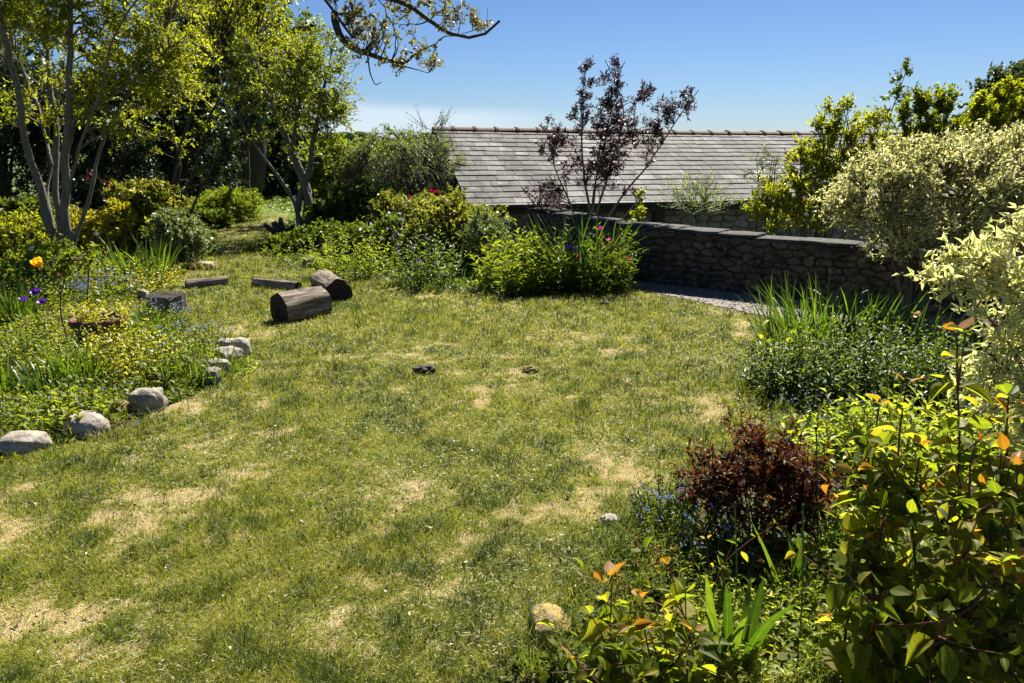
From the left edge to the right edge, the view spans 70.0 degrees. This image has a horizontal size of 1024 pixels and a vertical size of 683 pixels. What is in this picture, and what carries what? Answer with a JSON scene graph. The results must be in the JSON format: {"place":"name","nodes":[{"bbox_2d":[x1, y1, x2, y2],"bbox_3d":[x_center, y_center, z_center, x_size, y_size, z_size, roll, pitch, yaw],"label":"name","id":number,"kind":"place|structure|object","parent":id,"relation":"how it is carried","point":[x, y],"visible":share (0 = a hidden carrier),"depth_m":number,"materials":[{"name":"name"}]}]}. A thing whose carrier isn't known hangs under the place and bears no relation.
{"place":"outdoors","nodes":[
{"label":"outdoors","id":0,"kind":"place"},
{"bbox_2d":[0,213,812,682],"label":"lawn","id":1,"kind":"structure","parent":0,"point":[448,581],"depth_m":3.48,"materials":[{"name":"plant"}]},
{"bbox_2d":[270,286,331,322],"bbox_3d":[-2.072,-0.363,7.191,0.300,0.316,0.543,11,18,37],"label":"log","id":2,"kind":"object","parent":1,"relation":"on","point":[297,304],"visible":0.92,"depth_m":7.06,"materials":[{"name":"brown wood"}]},
{"bbox_2d":[310,269,352,300],"bbox_3d":[-2.073,-0.657,8.356,0.321,0.259,0.889,-7,16,-24],"label":"log","id":3,"kind":"object","parent":1,"relation":"on","point":[337,287],"visible":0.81,"depth_m":8.02,"materials":[{"name":"brown wood"}]},
{"bbox_2d":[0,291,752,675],"bbox_3d":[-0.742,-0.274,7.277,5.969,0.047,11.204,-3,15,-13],"label":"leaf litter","id":4,"kind":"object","parent":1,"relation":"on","point":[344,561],"visible":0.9,"depth_m":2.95,"materials":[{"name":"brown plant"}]},
{"bbox_2d":[2,231,778,682],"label":"grass clippings","id":5,"kind":"object","parent":1,"relation":"on","point":[392,475],"depth_m":3.92,"materials":[{"name":"plant"}]},
{"bbox_2d":[0,245,804,682],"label":"turf weeds","id":6,"kind":"object","parent":1,"relation":"on","point":[342,499],"visible":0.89,"depth_m":3.45,"materials":[{"name":"green plant"}]},
{"bbox_2d":[0,141,1023,682],"bbox_3d":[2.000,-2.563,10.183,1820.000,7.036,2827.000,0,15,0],"label":"ground","id":7,"kind":"structure","parent":0,"point":[786,657],"depth_m":3.17,"materials":[{"name":"soil"}]},
{"bbox_2d":[0,276,48,322],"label":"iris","id":8,"kind":"object","parent":7,"relation":"on","point":[11,307],"visible":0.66,"depth_m":7.00,"materials":[{"name":"green plant"}]},
{"bbox_2d":[0,430,51,458],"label":"boulder","id":9,"kind":"object","parent":7,"relation":"on","point":[23,441],"visible":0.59,"depth_m":3.95,"materials":[{"name":"stone"}]},
{"bbox_2d":[0,192,55,251],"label":"shrub","id":10,"kind":"object","parent":7,"relation":"on","point":[11,204],"visible":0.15,"depth_m":10.68,"materials":[{"name":"green plant"}]},
{"bbox_2d":[0,203,56,265],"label":"golden shrub","id":11,"kind":"object","parent":7,"relation":"on","point":[15,233],"visible":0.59,"depth_m":10.22,"materials":[{"name":"yellow plant"}]},
{"bbox_2d":[0,13,75,207],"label":"conifer","id":12,"kind":"object","parent":7,"relation":"on","point":[10,138],"visible":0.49,"depth_m":14.20,"materials":[{"name":"green plant"}]},
{"bbox_2d":[0,229,76,287],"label":"rose bush","id":13,"kind":"object","parent":7,"relation":"on","point":[13,260],"visible":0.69,"depth_m":9.01,"materials":[{"name":"green plant"}]},
{"bbox_2d":[0,308,88,367],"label":"border herb","id":14,"kind":"object","parent":7,"relation":"on","point":[16,339],"visible":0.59,"depth_m":5.80,"materials":[{"name":"green plant"}]},
{"bbox_2d":[0,353,91,401],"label":"daylily clump","id":15,"kind":"object","parent":7,"relation":"on","point":[30,382],"visible":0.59,"depth_m":4.86,"materials":[{"name":"green leaf"}]},
{"bbox_2d":[0,327,99,384],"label":"border herb","id":16,"kind":"object","parent":7,"relation":"on","point":[37,355],"visible":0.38,"depth_m":5.36,"materials":[{"name":"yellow plant"}]},
{"bbox_2d":[0,379,102,436],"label":"border herb","id":17,"kind":"object","parent":7,"relation":"on","point":[23,417],"visible":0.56,"depth_m":4.37,"materials":[{"name":"green plant"}]},
{"bbox_2d":[19,378,120,435],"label":"comfrey clump","id":18,"kind":"object","parent":7,"relation":"on","point":[100,407],"visible":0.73,"depth_m":4.39,"materials":[{"name":"green plant"}]},
{"bbox_2d":[42,241,100,346],"bbox_3d":[-3.334,-0.293,5.620,0.444,0.936,0.317,0,15,0],"label":"rose sapling","id":19,"kind":"object","parent":7,"relation":"on","point":[64,259],"visible":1,"depth_m":5.50,"materials":[{"name":"green plant"}]},
{"bbox_2d":[24,330,119,389],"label":"daylily clump","id":20,"kind":"object","parent":7,"relation":"on","point":[87,365],"visible":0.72,"depth_m":5.04,"materials":[{"name":"green plant"}]},
{"bbox_2d":[62,410,110,439],"bbox_3d":[-2.486,0.511,4.278,0.255,0.200,0.202,0,15,0],"label":"boulder","id":21,"kind":"object","parent":7,"relation":"on","point":[89,420],"visible":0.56,"depth_m":4.21,"materials":[{"name":"stone"}]},
{"bbox_2d":[14,64,168,214],"bbox_3d":[-8.736,-3.918,15.007,3.077,3.352,2.366,0,15,0],"label":"conifer","id":22,"kind":"object","parent":7,"relation":"on","point":[121,163],"visible":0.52,"depth_m":14.73,"materials":[{"name":"green plant"}]},
{"bbox_2d":[34,364,151,416],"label":"border herb","id":23,"kind":"object","parent":7,"relation":"on","point":[134,383],"visible":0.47,"depth_m":4.80,"materials":[{"name":"green plant"}]},
{"bbox_2d":[45,197,143,258],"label":"golden shrub","id":24,"kind":"object","parent":7,"relation":"on","point":[107,226],"visible":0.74,"depth_m":10.94,"materials":[{"name":"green plant"}]},
{"bbox_2d":[69,170,119,215],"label":"red flowered shrub","id":25,"kind":"object","parent":7,"relation":"on","point":[81,190],"visible":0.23,"depth_m":11.94,"materials":[{"name":"green plant"}]},
{"bbox_2d":[0,32,199,198],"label":"broadleaf tree","id":26,"kind":"object","parent":7,"relation":"on","point":[34,47],"visible":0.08,"depth_m":22.47,"materials":[{"name":"green plant"}]},
{"bbox_2d":[0,0,222,275],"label":"willow tree","id":27,"kind":"object","parent":7,"relation":"on","point":[50,26],"visible":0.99,"depth_m":9.19,"materials":[{"name":"green plant"}]},
{"bbox_2d":[74,252,181,296],"bbox_3d":[-4.441,-0.804,8.540,1.152,0.473,1.156,0,15,0],"label":"spurge","id":28,"kind":"object","parent":7,"relation":"on","point":[141,276],"visible":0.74,"depth_m":8.51,"materials":[{"name":"green plant"}]},
{"bbox_2d":[78,310,183,386],"bbox_3d":[-2.700,0.036,5.249,0.714,0.507,0.660,10,18,34],"label":"spurge","id":29,"kind":"object","parent":7,"relation":"on","point":[122,355],"visible":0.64,"depth_m":5.19,"materials":[{"name":"green plant"}]},
{"bbox_2d":[81,233,181,288],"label":"daylily clump","id":30,"kind":"object","parent":7,"relation":"on","point":[123,265],"visible":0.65,"depth_m":8.99,"materials":[{"name":"green plant"}]},
{"bbox_2d":[98,175,192,250],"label":"flushed shrub","id":31,"kind":"object","parent":7,"relation":"on","point":[145,199],"visible":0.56,"depth_m":11.28,"materials":[{"name":"green plant"}]},
{"bbox_2d":[128,387,167,414],"bbox_3d":[-2.321,0.399,4.658,0.216,0.224,0.163,0,15,0],"label":"boulder","id":32,"kind":"object","parent":7,"relation":"on","point":[152,398],"visible":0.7,"depth_m":4.59,"materials":[{"name":"stone"}]},
{"bbox_2d":[112,329,220,380],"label":"border herb","id":33,"kind":"object","parent":7,"relation":"on","point":[182,348],"visible":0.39,"depth_m":5.40,"materials":[{"name":"green plant"}]},
{"bbox_2d":[137,344,219,394],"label":"comfrey clump","id":34,"kind":"object","parent":7,"relation":"on","point":[190,356],"visible":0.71,"depth_m":5.13,"materials":[{"name":"green plant"}]},
{"bbox_2d":[112,60,249,201],"bbox_3d":[-8.877,-5.183,18.763,3.966,3.896,2.502,0,15,0],"label":"evergreen tree","id":35,"kind":"object","parent":7,"relation":"on","point":[180,118],"visible":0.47,"depth_m":18.54,"materials":[{"name":"green plant"}]},
{"bbox_2d":[142,206,220,268],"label":"variegated shrub","id":36,"kind":"object","parent":7,"relation":"on","point":[190,232],"visible":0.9,"depth_m":10.18,"materials":[{"name":"green plant"}]},
{"bbox_2d":[134,331,256,389],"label":"grass tuft","id":37,"kind":"object","parent":7,"relation":"on","point":[233,362],"visible":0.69,"depth_m":5.24,"materials":[{"name":"green plant"}]},
{"bbox_2d":[181,201,236,228],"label":"shrub","id":38,"kind":"object","parent":7,"relation":"on","point":[222,218],"visible":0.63,"depth_m":15.46,"materials":[{"name":"green plant"}]},
{"bbox_2d":[154,1,277,197],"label":"evergreen tree","id":39,"kind":"object","parent":7,"relation":"on","point":[216,80],"visible":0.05,"depth_m":25.52,"materials":[{"name":"green plant"}]},
{"bbox_2d":[170,0,275,194],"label":"tree","id":40,"kind":"object","parent":7,"relation":"on","point":[257,121],"visible":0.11,"depth_m":22.09,"materials":[{"name":"green plant"}]},
{"bbox_2d":[181,184,264,222],"bbox_3d":[-6.830,-3.057,16.937,2.184,1.185,1.623,0,15,0],"label":"heather mound","id":41,"kind":"object","parent":7,"relation":"on","point":[240,202],"visible":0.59,"depth_m":16.73,"materials":[{"name":"green plant"}]},
{"bbox_2d":[127,0,325,217],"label":"willow tree","id":42,"kind":"object","parent":7,"relation":"on","point":[222,18],"visible":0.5,"depth_m":14.55,"materials":[{"name":"green plant"}]},
{"bbox_2d":[128,0,334,165],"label":"broadleaf tree","id":43,"kind":"object","parent":7,"relation":"on","point":[305,13],"visible":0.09,"depth_m":27.81,"materials":[{"name":"green plant"}]},
{"bbox_2d":[227,45,323,198],"bbox_3d":[-8.273,-7.513,25.889,3.780,6.440,3.629,-12,19,-38],"label":"evergreen tree","id":44,"kind":"object","parent":7,"relation":"on","point":[286,172],"visible":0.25,"depth_m":25.32,"materials":[{"name":"green plant"}]},
{"bbox_2d":[210,15,365,228],"bbox_3d":[-4.135,-3.905,13.647,2.840,4.105,2.004,0,15,0],"label":"willow tree","id":45,"kind":"object","parent":7,"relation":"on","point":[329,108],"visible":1,"depth_m":13.46,"materials":[{"name":"green plant"}]},
{"bbox_2d":[262,217,372,253],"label":"spreading shrub","id":46,"kind":"object","parent":7,"relation":"on","point":[283,240],"visible":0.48,"depth_m":11.55,"materials":[{"name":"green plant"}]},
{"bbox_2d":[299,216,398,278],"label":"bellflower clump","id":47,"kind":"object","parent":7,"relation":"on","point":[369,265],"visible":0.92,"depth_m":9.38,"materials":[{"name":"green plant"}]},
{"bbox_2d":[302,179,401,228],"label":"glossy shrub","id":48,"kind":"object","parent":7,"relation":"on","point":[330,203],"visible":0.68,"depth_m":13.49,"materials":[{"name":"green plant"}]},
{"bbox_2d":[297,132,417,199],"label":"hedge","id":49,"kind":"object","parent":7,"relation":"on","point":[317,176],"visible":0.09,"depth_m":22.75,"materials":[{"name":"green plant"}]},
{"bbox_2d":[233,0,499,197],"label":"oak tree","id":50,"kind":"object","parent":7,"relation":"on","point":[257,170],"visible":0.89,"depth_m":18.14,"materials":[{"name":"green plant"}]},
{"bbox_2d":[352,210,417,261],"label":"dark bush","id":51,"kind":"object","parent":7,"relation":"on","point":[395,220],"visible":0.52,"depth_m":10.61,"materials":[{"name":"green plant"}]},
{"bbox_2d":[321,123,477,228],"bbox_3d":[-2.106,-3.113,14.147,3.059,2.188,2.928,0,15,0],"label":"weeping bush","id":52,"kind":"object","parent":7,"relation":"on","point":[360,162],"visible":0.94,"depth_m":13.60,"materials":[{"name":"green plant"}]},
{"bbox_2d":[364,185,437,231],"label":"coppery shrub","id":53,"kind":"object","parent":7,"relation":"on","point":[399,203],"visible":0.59,"depth_m":12.28,"materials":[{"name":"green plant"}]},
{"bbox_2d":[368,217,469,289],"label":"bellflower clump","id":54,"kind":"object","parent":7,"relation":"on","point":[420,274],"visible":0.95,"depth_m":8.82,"materials":[{"name":"green plant"}]},
{"bbox_2d":[398,182,514,266],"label":"tipped bush","id":55,"kind":"object","parent":7,"relation":"on","point":[451,211],"visible":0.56,"depth_m":10.27,"materials":[{"name":"green plant"}]},
{"bbox_2d":[450,204,514,275],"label":"round bush","id":56,"kind":"object","parent":7,"relation":"on","point":[477,232],"visible":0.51,"depth_m":9.56,"materials":[{"name":"green plant"}]},
{"bbox_2d":[0,191,1012,319],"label":"undergrowth","id":57,"kind":"object","parent":7,"relation":"on","point":[265,248],"visible":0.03,"depth_m":10.08,"materials":[{"name":"green plant"}]},
{"bbox_2d":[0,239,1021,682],"bbox_3d":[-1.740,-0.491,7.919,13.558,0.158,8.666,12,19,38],"label":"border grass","id":58,"kind":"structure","parent":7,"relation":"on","point":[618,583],"depth_m":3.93,"materials":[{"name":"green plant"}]},
{"bbox_2d":[0,234,1021,682],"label":"ground cover","id":59,"kind":"object","parent":7,"relation":"on","point":[586,594],"visible":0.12,"depth_m":4.90,"materials":[{"name":"green plant"}]},
{"bbox_2d":[469,218,567,296],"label":"lily clump","id":60,"kind":"object","parent":7,"relation":"on","point":[512,274],"visible":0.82,"depth_m":8.44,"materials":[{"name":"green plant"}]},
{"bbox_2d":[506,217,595,293],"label":"lily clump","id":61,"kind":"object","parent":7,"relation":"on","point":[557,280],"visible":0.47,"depth_m":8.51,"materials":[{"name":"green plant"}]},
{"bbox_2d":[528,602,573,652],"bbox_3d":[0.136,1.001,2.498,0.160,0.188,0.220,0,15,0],"label":"boulder","id":62,"kind":"object","parent":7,"relation":"on","point":[551,612],"visible":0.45,"depth_m":2.45,"materials":[{"name":"beige stone"}]},
{"bbox_2d":[515,210,639,293],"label":"iris clump","id":63,"kind":"object","parent":7,"relation":"on","point":[582,253],"visible":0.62,"depth_m":8.54,"materials":[{"name":"green leaf"},{"name":"pink petal"}]},
{"bbox_2d":[544,605,651,682],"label":"ground weed","id":64,"kind":"object","parent":7,"relation":"on","point":[570,666],"visible":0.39,"depth_m":2.30,"materials":[{"name":"green plant"}]},
{"bbox_2d":[570,222,647,295],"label":"lily clump","id":65,"kind":"object","parent":7,"relation":"on","point":[619,281],"visible":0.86,"depth_m":8.41,"materials":[{"name":"green plant"}]},
{"bbox_2d":[522,52,698,218],"bbox_3d":[1.299,-2.400,10.018,2.345,2.932,1.235,-4,15,-15],"label":"purple elder","id":66,"kind":"object","parent":7,"relation":"on","point":[601,164],"visible":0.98,"depth_m":9.82,"materials":[{"name":"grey plant"}]},
{"bbox_2d":[537,536,776,682],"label":"honeysuckle shrub","id":67,"kind":"object","parent":7,"relation":"on","point":[607,666],"visible":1,"depth_m":2.09,"materials":[{"name":"green plant"}]},
{"bbox_2d":[603,522,733,601],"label":"ground weed","id":68,"kind":"object","parent":7,"relation":"on","point":[671,564],"visible":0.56,"depth_m":2.83,"materials":[{"name":"green plant"}]},
{"bbox_2d":[620,469,722,538],"bbox_3d":[0.702,0.710,3.227,0.448,0.240,0.423,0,15,0],"label":"forget me not","id":69,"kind":"object","parent":7,"relation":"on","point":[649,502],"visible":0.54,"depth_m":3.23,"materials":[{"name":"green plant"}]},
{"bbox_2d":[634,547,754,641],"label":"ground weed","id":70,"kind":"object","parent":7,"relation":"on","point":[678,571],"visible":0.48,"depth_m":2.66,"materials":[{"name":"green plant"}]},
{"bbox_2d":[651,167,745,226],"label":"broom bush","id":71,"kind":"object","parent":7,"relation":"on","point":[691,203],"visible":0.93,"depth_m":10.16,"materials":[{"name":"green plant"}]},
{"bbox_2d":[632,474,786,582],"bbox_3d":[0.810,0.725,3.035,0.600,0.289,0.583,0,15,0],"label":"forget me not","id":72,"kind":"object","parent":7,"relation":"on","point":[663,514],"visible":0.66,"depth_m":2.96,"materials":[{"name":"green plant"}]},
{"bbox_2d":[414,126,1023,303],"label":"barn","id":73,"kind":"structure","parent":7,"relation":"on","point":[509,162],"depth_m":14.66,"materials":[{"name":"stone"}]},
{"bbox_2d":[639,598,804,682],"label":"ground weed","id":74,"kind":"object","parent":7,"relation":"on","point":[783,647],"visible":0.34,"depth_m":2.31,"materials":[{"name":"green plant"}]},
{"bbox_2d":[678,535,793,594],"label":"ground weed","id":75,"kind":"object","parent":7,"relation":"on","point":[744,572],"visible":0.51,"depth_m":2.84,"materials":[{"name":"green plant"}]},
{"bbox_2d":[703,575,797,668],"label":"tulip leaves","id":76,"kind":"object","parent":7,"relation":"on","point":[746,628],"visible":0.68,"depth_m":2.31,"materials":[{"name":"green plant"}]},
{"bbox_2d":[665,404,853,551],"bbox_3d":[1.020,0.575,3.010,0.732,0.618,0.534,-4,15,-15],"label":"bronze shrub","id":77,"kind":"object","parent":7,"relation":"on","point":[789,479],"visible":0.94,"depth_m":2.97,"materials":[{"name":"brown plant"}]},
{"bbox_2d":[683,575,855,682],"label":"ground weed","id":78,"kind":"object","parent":7,"relation":"on","point":[760,668],"visible":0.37,"depth_m":2.46,"materials":[{"name":"green plant"}]},
{"bbox_2d":[528,207,1020,317],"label":"stone wall","id":79,"kind":"structure","parent":7,"relation":"on","point":[716,258],"depth_m":8.43,"materials":[{"name":"stone"}]},
{"bbox_2d":[753,525,821,607],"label":"tulip leaves","id":80,"kind":"object","parent":7,"relation":"on","point":[796,563],"visible":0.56,"depth_m":2.71,"materials":[{"name":"green plant"}]},
{"bbox_2d":[735,320,863,406],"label":"mint clump","id":81,"kind":"object","parent":7,"relation":"on","point":[775,372],"visible":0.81,"depth_m":4.87,"materials":[{"name":"green plant"}]},
{"bbox_2d":[753,557,876,639],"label":"ground weed","id":82,"kind":"object","parent":7,"relation":"on","point":[823,577],"visible":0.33,"depth_m":2.69,"materials":[{"name":"green plant"}]},
{"bbox_2d":[740,91,899,239],"bbox_3d":[4.023,-1.212,9.868,2.048,4.124,1.408,0,15,0],"label":"privet shrub","id":83,"kind":"object","parent":7,"relation":"on","point":[780,195],"visible":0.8,"depth_m":9.41,"materials":[{"name":"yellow plant"}]},
{"bbox_2d":[774,378,893,446],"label":"shrub","id":84,"kind":"object","parent":7,"relation":"on","point":[829,400],"visible":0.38,"depth_m":4.24,"materials":[{"name":"green plant"}]},
{"bbox_2d":[751,566,921,682],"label":"ground weed","id":85,"kind":"object","parent":7,"relation":"on","point":[803,640],"visible":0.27,"depth_m":2.47,"materials":[{"name":"green plant"}]},
{"bbox_2d":[734,268,945,360],"bbox_3d":[2.587,-0.241,5.981,1.659,0.673,1.337,0,15,0],"label":"daylily clump","id":86,"kind":"object","parent":7,"relation":"on","point":[789,315],"visible":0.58,"depth_m":5.94,"materials":[{"name":"green plant"}]},
{"bbox_2d":[778,387,907,491],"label":"phlox clump","id":87,"kind":"object","parent":7,"relation":"on","point":[822,440],"visible":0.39,"depth_m":3.55,"materials":[{"name":"green plant"}]},
{"bbox_2d":[786,304,943,410],"bbox_3d":[2.281,0.061,4.897,0.914,0.635,0.912,-8,17,-29],"label":"mint clump","id":88,"kind":"object","parent":7,"relation":"on","point":[881,363],"visible":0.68,"depth_m":4.79,"materials":[{"name":"green plant"}]},
{"bbox_2d":[789,501,940,575],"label":"ground weed","id":89,"kind":"object","parent":7,"relation":"on","point":[813,549],"visible":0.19,"depth_m":2.88,"materials":[{"name":"green plant"}]},
{"bbox_2d":[806,375,969,477],"bbox_3d":[1.901,0.458,3.737,0.713,0.506,0.739,0,15,0],"label":"phlox clump","id":90,"kind":"object","parent":7,"relation":"on","point":[840,422],"visible":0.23,"depth_m":3.71,"materials":[{"name":"green plant"}]},
{"bbox_2d":[867,56,913,223],"bbox_3d":[5.359,-2.795,10.435,0.588,2.398,0.528,-9,17,-30],"label":"crab apple","id":91,"kind":"object","parent":7,"relation":"on","point":[896,91],"visible":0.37,"depth_m":10.23,"materials":[{"name":"green plant"}]},
{"bbox_2d":[785,316,1023,682],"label":"honeysuckle shrub","id":92,"kind":"object","parent":7,"relation":"on","point":[954,604],"visible":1,"depth_m":1.99,"materials":[{"name":"green plant"}]},
{"bbox_2d":[834,310,993,413],"bbox_3d":[2.643,0.098,4.846,0.903,0.591,0.871,-6,16,-23],"label":"mint clump","id":93,"kind":"object","parent":7,"relation":"on","point":[934,354],"visible":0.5,"depth_m":4.73,"materials":[{"name":"green plant"}]},
{"bbox_2d":[808,115,1023,322],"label":"dappled willow","id":94,"kind":"object","parent":7,"relation":"on","point":[960,159],"visible":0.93,"depth_m":6.26,"materials":[{"name":"green plant"}]},
{"bbox_2d":[834,286,999,368],"bbox_3d":[3.105,-0.132,5.695,1.197,0.606,1.210,0,15,0],"label":"iris clump","id":95,"kind":"object","parent":7,"relation":"on","point":[929,329],"visible":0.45,"depth_m":5.71,"materials":[{"name":"green leaf"}]},
{"bbox_2d":[887,81,963,247],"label":"privet shrub","id":96,"kind":"object","parent":7,"relation":"on","point":[941,103],"visible":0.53,"depth_m":9.11,"materials":[{"name":"green plant"}]},
{"bbox_2d":[829,499,1023,632],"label":"ground weed","id":97,"kind":"object","parent":7,"relation":"on","point":[897,552],"visible":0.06,"depth_m":2.72,"materials":[{"name":"green plant"}]},
{"bbox_2d":[854,375,1023,530],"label":"phlox clump","id":98,"kind":"object","parent":7,"relation":"on","point":[906,445],"visible":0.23,"depth_m":3.35,"materials":[{"name":"green plant"}]},
{"bbox_2d":[892,195,1023,447],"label":"dappled willow","id":99,"kind":"object","parent":7,"relation":"on","point":[987,278],"visible":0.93,"depth_m":2.78,"materials":[{"name":"green plant"}]},
{"bbox_2d":[898,323,1022,417],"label":"mint clump","id":100,"kind":"object","parent":7,"relation":"on","point":[953,404],"visible":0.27,"depth_m":4.60,"materials":[{"name":"green plant"}]},
{"bbox_2d":[930,381,1023,514],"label":"phlox clump","id":101,"kind":"object","parent":7,"relation":"on","point":[979,442],"visible":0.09,"depth_m":3.46,"materials":[{"name":"green plant"}]},
{"bbox_2d":[939,74,1023,319],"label":"privet shrub","id":102,"kind":"object","parent":7,"relation":"on","point":[994,103],"visible":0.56,"depth_m":8.72,"materials":[{"name":"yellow plant"}]},
{"bbox_2d":[946,59,1023,150],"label":"oak tree","id":103,"kind":"object","parent":7,"relation":"on","point":[1016,71],"visible":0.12,"depth_m":18.95,"materials":[{"name":"green plant"}]},
{"bbox_2d":[1,0,1023,136],"label":"sky","id":104,"kind":"structure","parent":0,"point":[754,65],"materials":[{"name":"blue"}]},
{"bbox_2d":[598,280,976,329],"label":"gravel path","id":105,"kind":"structure","parent":0,"point":[695,293],"depth_m":8.13,"materials":[{"name":"grey gravel"}]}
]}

